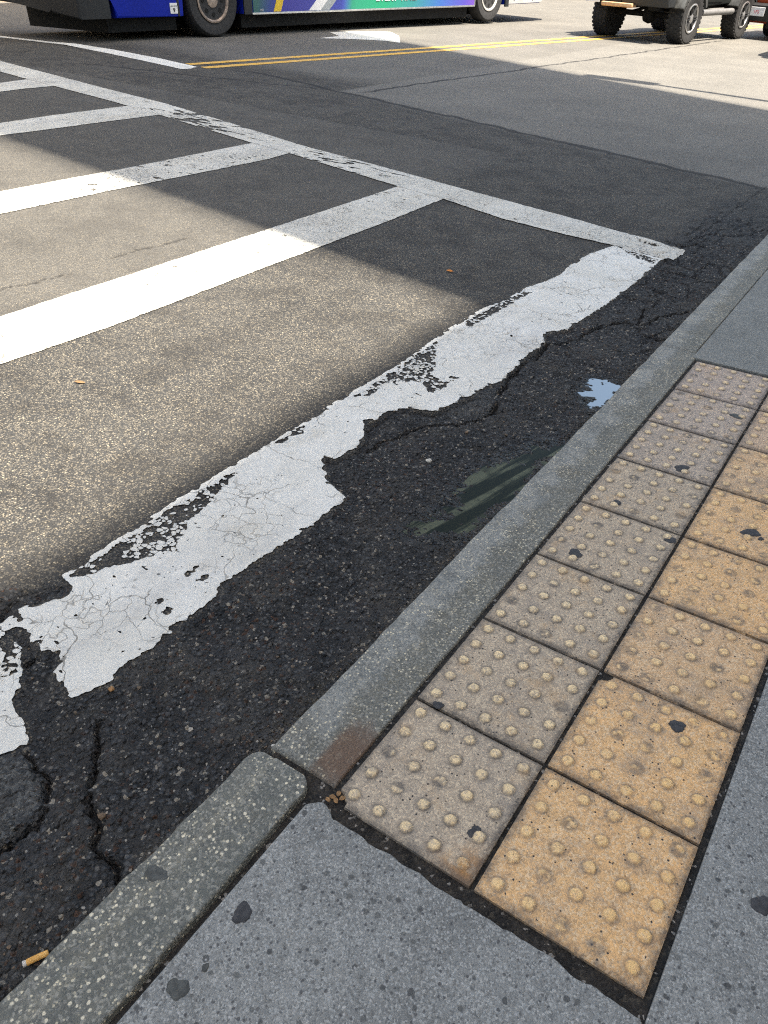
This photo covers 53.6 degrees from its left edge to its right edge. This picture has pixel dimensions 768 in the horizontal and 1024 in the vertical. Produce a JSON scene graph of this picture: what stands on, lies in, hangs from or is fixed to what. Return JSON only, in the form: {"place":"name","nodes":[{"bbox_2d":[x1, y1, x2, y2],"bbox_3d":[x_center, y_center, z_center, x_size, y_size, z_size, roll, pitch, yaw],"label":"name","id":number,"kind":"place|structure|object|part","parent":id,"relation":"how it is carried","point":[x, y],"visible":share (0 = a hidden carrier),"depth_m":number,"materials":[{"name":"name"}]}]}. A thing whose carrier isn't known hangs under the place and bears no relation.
{"place":"outdoors","nodes":[
{"label":"outdoors","id":0,"kind":"place"},
{"bbox_2d":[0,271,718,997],"bbox_3d":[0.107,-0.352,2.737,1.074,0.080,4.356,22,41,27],"label":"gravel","id":1,"kind":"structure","parent":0,"point":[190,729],"depth_m":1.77,"materials":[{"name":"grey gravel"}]},
{"bbox_2d":[117,802,640,1023],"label":"sidewalk","id":2,"kind":"structure","parent":0,"point":[343,925],"depth_m":1.21,"materials":[{"name":"concrete"}]},
{"bbox_2d":[166,977,189,1000],"bbox_3d":[-0.317,0.730,1.168,0.036,0.002,0.032,27,43,32],"label":"gum spot","id":3,"kind":"object","parent":2,"relation":"on","point":[176,989],"visible":1,"depth_m":1.17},
{"bbox_2d":[202,963,208,971],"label":"gum spot","id":4,"kind":"object","parent":2,"relation":"on","point":[205,966],"visible":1,"depth_m":1.19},
{"bbox_2d":[232,901,252,923],"bbox_3d":[-0.235,0.666,1.260,0.031,0.002,0.037,25,42,31],"label":"gum spot","id":5,"kind":"object","parent":2,"relation":"on","point":[243,911],"visible":1,"depth_m":1.26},
{"bbox_2d":[0,0,767,1001],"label":"road","id":6,"kind":"structure","parent":0,"point":[658,138],"depth_m":3.40,"materials":[{"name":"grey asphalt"}]},
{"bbox_2d":[0,630,28,753],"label":"road marking","id":7,"kind":"object","parent":6,"relation":"on","point":[13,735],"visible":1,"depth_m":1.61,"materials":[{"name":"white paint"}]},
{"bbox_2d":[0,79,52,90],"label":"road marking","id":8,"kind":"object","parent":6,"relation":"on","point":[17,84],"visible":1,"depth_m":7.79,"materials":[{"name":"white paint"}]},
{"bbox_2d":[22,950,48,966],"bbox_3d":[-0.566,0.725,1.233,0.040,0.010,0.011,-15,38,-26],"label":"cigarette butt","id":9,"kind":"object","parent":6,"relation":"on","point":[35,958],"visible":0.96,"depth_m":1.23,"materials":[{"name":"paper"}]},
{"bbox_2d":[0,106,158,134],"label":"road marking","id":10,"kind":"object","parent":6,"relation":"on","point":[72,119],"visible":1,"depth_m":6.53,"materials":[{"name":"white paint"}]},
{"bbox_2d":[0,36,195,68],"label":"road marking","id":11,"kind":"object","parent":6,"relation":"on","point":[150,59],"visible":1,"depth_m":9.99,"materials":[{"name":"white paint"}]},
{"bbox_2d":[0,143,287,213],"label":"road marking","id":12,"kind":"object","parent":6,"relation":"on","point":[15,199],"visible":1,"depth_m":5.11,"materials":[{"name":"white paint"}]},
{"bbox_2d":[0,186,442,363],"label":"road marking","id":13,"kind":"object","parent":6,"relation":"on","point":[50,323],"visible":1,"depth_m":3.68,"materials":[{"name":"white paint"}]},
{"bbox_2d":[0,0,541,36],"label":"city bus","id":14,"kind":"object","parent":6,"relation":"on","point":[212,18],"visible":1,"depth_m":12.19,"materials":[{"name":"metal"}]},
{"bbox_2d":[0,246,661,697],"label":"road marking","id":15,"kind":"object","parent":6,"relation":"on","point":[106,606],"visible":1,"depth_m":2.25,"materials":[{"name":"white paint"}]},
{"bbox_2d":[0,61,684,259],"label":"road marking","id":16,"kind":"object","parent":6,"relation":"on","point":[520,213],"visible":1,"depth_m":5.34,"materials":[{"name":"white paint"}]},
{"bbox_2d":[325,31,399,42],"bbox_3d":[-0.375,-8.431,13.451,1.363,0.076,1.823,2,35,2],"label":"road marking","id":17,"kind":"object","parent":6,"relation":"on","point":[382,36],"visible":1,"depth_m":13.38,"materials":[{"name":"white paint"}]},
{"bbox_2d":[185,25,760,64],"bbox_3d":[9.258,-12.588,19.691,0.159,0.254,33.999,29,44,34],"label":"road marking","id":18,"kind":"object","parent":6,"relation":"on","point":[417,48],"visible":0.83,"depth_m":11.92,"materials":[{"name":"yellow paint"}]},
{"bbox_2d":[203,27,762,67],"bbox_3d":[9.498,-12.443,19.516,0.161,0.254,34.007,29,44,34],"label":"road marking","id":19,"kind":"object","parent":6,"relation":"on","point":[430,51],"visible":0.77,"depth_m":11.70,"materials":[{"name":"yellow paint"}]},
{"bbox_2d":[403,444,564,535],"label":"puddle","id":20,"kind":"object","parent":6,"relation":"on","point":[501,483],"visible":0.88,"depth_m":2.37,"materials":[{"name":"liquid"}]},
{"bbox_2d":[578,378,620,407],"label":"puddle","id":21,"kind":"object","parent":6,"relation":"on","point":[601,393],"visible":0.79,"depth_m":2.94,"materials":[{"name":"liquid"}]},
{"bbox_2d":[586,0,757,44],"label":"off road suv","id":22,"kind":"object","parent":6,"relation":"on","point":[679,21],"visible":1,"depth_m":15.22,"materials":[{"name":"rubber"}]},
{"bbox_3d":[6.527,-10.408,15.029,0.049,0.540,1.220,28,44,33],"label":"door","id":23,"kind":"part","parent":22,"relation":"part of","materials":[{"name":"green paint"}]},
{"bbox_2d":[749,0,767,35],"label":"orange red car","id":24,"kind":"object","parent":6,"relation":"on","point":[759,12],"visible":0.86,"depth_m":16.25,"materials":[{"name":"paint"}]},
{"bbox_2d":[109,269,767,1023],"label":"sidewalk bed","id":25,"kind":"object","parent":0,"point":[567,961],"depth_m":1.38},
{"bbox_2d":[0,752,306,1023],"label":"kerb","id":26,"kind":"structure","parent":25,"relation":"on","point":[105,958],"depth_m":1.26,"materials":[{"name":"concrete"}]},
{"bbox_2d":[144,864,167,881],"bbox_3d":[-0.391,0.624,1.308,0.047,0.002,0.029,14,38,18],"label":"gum spot","id":27,"kind":"object","parent":26,"relation":"on","point":[153,872],"visible":1,"depth_m":1.31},
{"bbox_2d":[341,700,541,888],"bbox_3d":[0.108,0.540,1.485,0.296,0.056,0.296,22,41,27],"label":"tactile tile","id":28,"kind":"object","parent":25,"relation":"on","point":[429,785],"visible":0.99,"depth_m":1.46,"materials":[{"name":"concrete"}]},
{"bbox_2d":[467,825,480,837],"bbox_3d":[0.166,0.583,1.385,0.025,0.002,0.028,20,40,25],"label":"gum spot","id":29,"kind":"object","parent":28,"relation":"on","point":[472,830],"visible":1,"depth_m":1.39,"materials":[{"name":"grey rubber"}]},
{"bbox_2d":[271,345,695,787],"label":"kerb","id":30,"kind":"structure","parent":25,"relation":"on","point":[331,735],"depth_m":1.92,"materials":[{"name":"concrete"}]},
{"bbox_2d":[418,619,598,764],"bbox_3d":[0.280,0.395,1.691,0.296,0.056,0.296,22,41,27],"label":"tactile tile","id":31,"kind":"object","parent":25,"relation":"on","point":[519,693],"visible":0.98,"depth_m":1.66,"materials":[{"name":"concrete"}]},
{"bbox_2d":[433,701,444,708],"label":"gum spot","id":32,"kind":"object","parent":31,"relation":"on","point":[437,705],"visible":1,"depth_m":1.62,"materials":[{"name":"grey rubber"}]},
{"bbox_2d":[485,554,643,670],"bbox_3d":[0.452,0.250,1.897,0.296,0.056,0.296,22,41,27],"label":"tactile tile","id":33,"kind":"object","parent":25,"relation":"on","point":[582,617],"visible":0.98,"depth_m":1.87,"materials":[{"name":"concrete"}]},
{"bbox_2d":[474,768,697,998],"bbox_3d":[0.360,0.641,1.346,0.296,0.056,0.296,22,41,27],"label":"tactile tile","id":34,"kind":"object","parent":25,"relation":"on","point":[593,880],"visible":1,"depth_m":1.32,"materials":[{"name":"concrete"}]},
{"bbox_2d":[538,502,679,595],"bbox_3d":[0.623,0.105,2.103,0.297,0.056,0.297,22,41,27],"label":"tactile tile","id":35,"kind":"object","parent":25,"relation":"on","point":[624,552],"visible":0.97,"depth_m":2.08,"materials":[{"name":"concrete"}]},
{"bbox_2d":[569,548,582,557],"bbox_3d":[0.520,0.110,2.054,0.038,0.002,0.038,21,40,26],"label":"gum spot","id":36,"kind":"object","parent":35,"relation":"on","point":[576,552],"visible":1,"depth_m":2.05,"materials":[{"name":"grey rubber"}]},
{"bbox_2d":[664,537,675,542],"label":"gum spot","id":37,"kind":"object","parent":35,"relation":"on","point":[671,540],"visible":1,"depth_m":2.10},
{"bbox_2d":[548,677,739,845],"bbox_3d":[0.532,0.496,1.552,0.297,0.056,0.296,22,41,27],"label":"tactile tile","id":38,"kind":"object","parent":25,"relation":"on","point":[624,744],"visible":0.98,"depth_m":1.52,"materials":[{"name":"concrete"}]},
{"bbox_2d":[668,720,685,732],"bbox_3d":[0.610,0.446,1.583,0.034,0.002,0.035,22,41,27],"label":"gum spot","id":39,"kind":"object","parent":38,"relation":"on","point":[677,726],"visible":1,"depth_m":1.58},
{"bbox_2d":[581,458,709,536],"bbox_3d":[0.795,-0.041,2.309,0.297,0.056,0.297,22,41,27],"label":"tactile tile","id":40,"kind":"object","parent":25,"relation":"on","point":[657,499],"visible":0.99,"depth_m":2.28,"materials":[{"name":"concrete"}]},
{"bbox_2d":[618,421,734,486],"bbox_3d":[0.967,-0.185,2.516,0.297,0.056,0.296,22,40,27],"label":"tactile tile","id":41,"kind":"object","parent":25,"relation":"on","point":[659,447],"visible":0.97,"depth_m":2.49,"materials":[{"name":"concrete"}]},
{"bbox_2d":[674,465,689,471],"bbox_3d":[0.944,-0.141,2.411,0.052,0.002,0.038,-29,45,-35],"label":"gum spot","id":42,"kind":"object","parent":41,"relation":"on","point":[678,468],"visible":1,"depth_m":2.41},
{"bbox_2d":[604,598,767,732],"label":"tactile tile","id":43,"kind":"object","parent":25,"relation":"on","point":[703,667],"visible":0.99,"depth_m":1.73,"materials":[{"name":"concrete"}]},
{"bbox_2d":[648,389,755,444],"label":"tactile tile","id":44,"kind":"object","parent":25,"relation":"on","point":[710,418],"visible":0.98,"depth_m":2.69,"materials":[{"name":"concrete"}]},
{"bbox_2d":[729,413,742,418],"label":"gum spot","id":45,"kind":"object","parent":44,"relation":"on","point":[734,415],"visible":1,"depth_m":2.70,"materials":[{"name":"grey rubber"}]},
{"bbox_2d":[648,538,767,643],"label":"tactile tile","id":46,"kind":"object","parent":25,"relation":"on","point":[716,586],"visible":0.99,"depth_m":1.94,"materials":[{"name":"concrete"}]},
{"bbox_2d":[661,235,767,352],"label":"kerb","id":47,"kind":"structure","parent":25,"relation":"on","point":[693,332],"depth_m":3.62,"materials":[{"name":"concrete"}]},
{"bbox_2d":[675,362,767,410],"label":"tactile tile","id":48,"kind":"object","parent":25,"relation":"on","point":[735,387],"visible":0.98,"depth_m":2.90,"materials":[{"name":"concrete"}]},
{"bbox_2d":[684,488,767,565],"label":"tactile tile","id":49,"kind":"object","parent":25,"relation":"on","point":[722,520],"visible":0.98,"depth_m":2.16,"materials":[{"name":"concrete"}]},
{"bbox_2d":[740,529,760,535],"bbox_3d":[1.028,0.057,2.135,0.057,0.002,0.036,2,35,2],"label":"gum spot","id":50,"kind":"object","parent":49,"relation":"on","point":[752,532],"visible":1,"depth_m":2.13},
{"bbox_2d":[713,446,767,504],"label":"tactile tile","id":51,"kind":"object","parent":25,"relation":"on","point":[744,473],"visible":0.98,"depth_m":2.37,"materials":[{"name":"concrete"}]},
{"bbox_2d":[738,411,767,453],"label":"tactile tile","id":52,"kind":"object","parent":25,"relation":"on","point":[755,437],"visible":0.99,"depth_m":2.58,"materials":[{"name":"concrete"}]},
{"bbox_2d":[759,396,767,412],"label":"tactile tile","id":53,"kind":"object","parent":25,"relation":"on","point":[764,407],"visible":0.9,"depth_m":2.75,"materials":[{"name":"concrete"}]},
{"bbox_2d":[645,678,767,1023],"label":"sidewalk","id":54,"kind":"structure","parent":0,"point":[715,970],"depth_m":1.25,"materials":[{"name":"concrete"}]},
{"bbox_2d":[750,895,767,915],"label":"gum spot","id":55,"kind":"object","parent":54,"relation":"on","point":[759,904],"visible":1,"depth_m":1.28,"materials":[{"name":"grey rubber"}]},
{"bbox_2d":[693,270,767,376],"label":"sidewalk","id":56,"kind":"structure","parent":0,"point":[737,340],"depth_m":3.27,"materials":[{"name":"concrete"}]}
]}

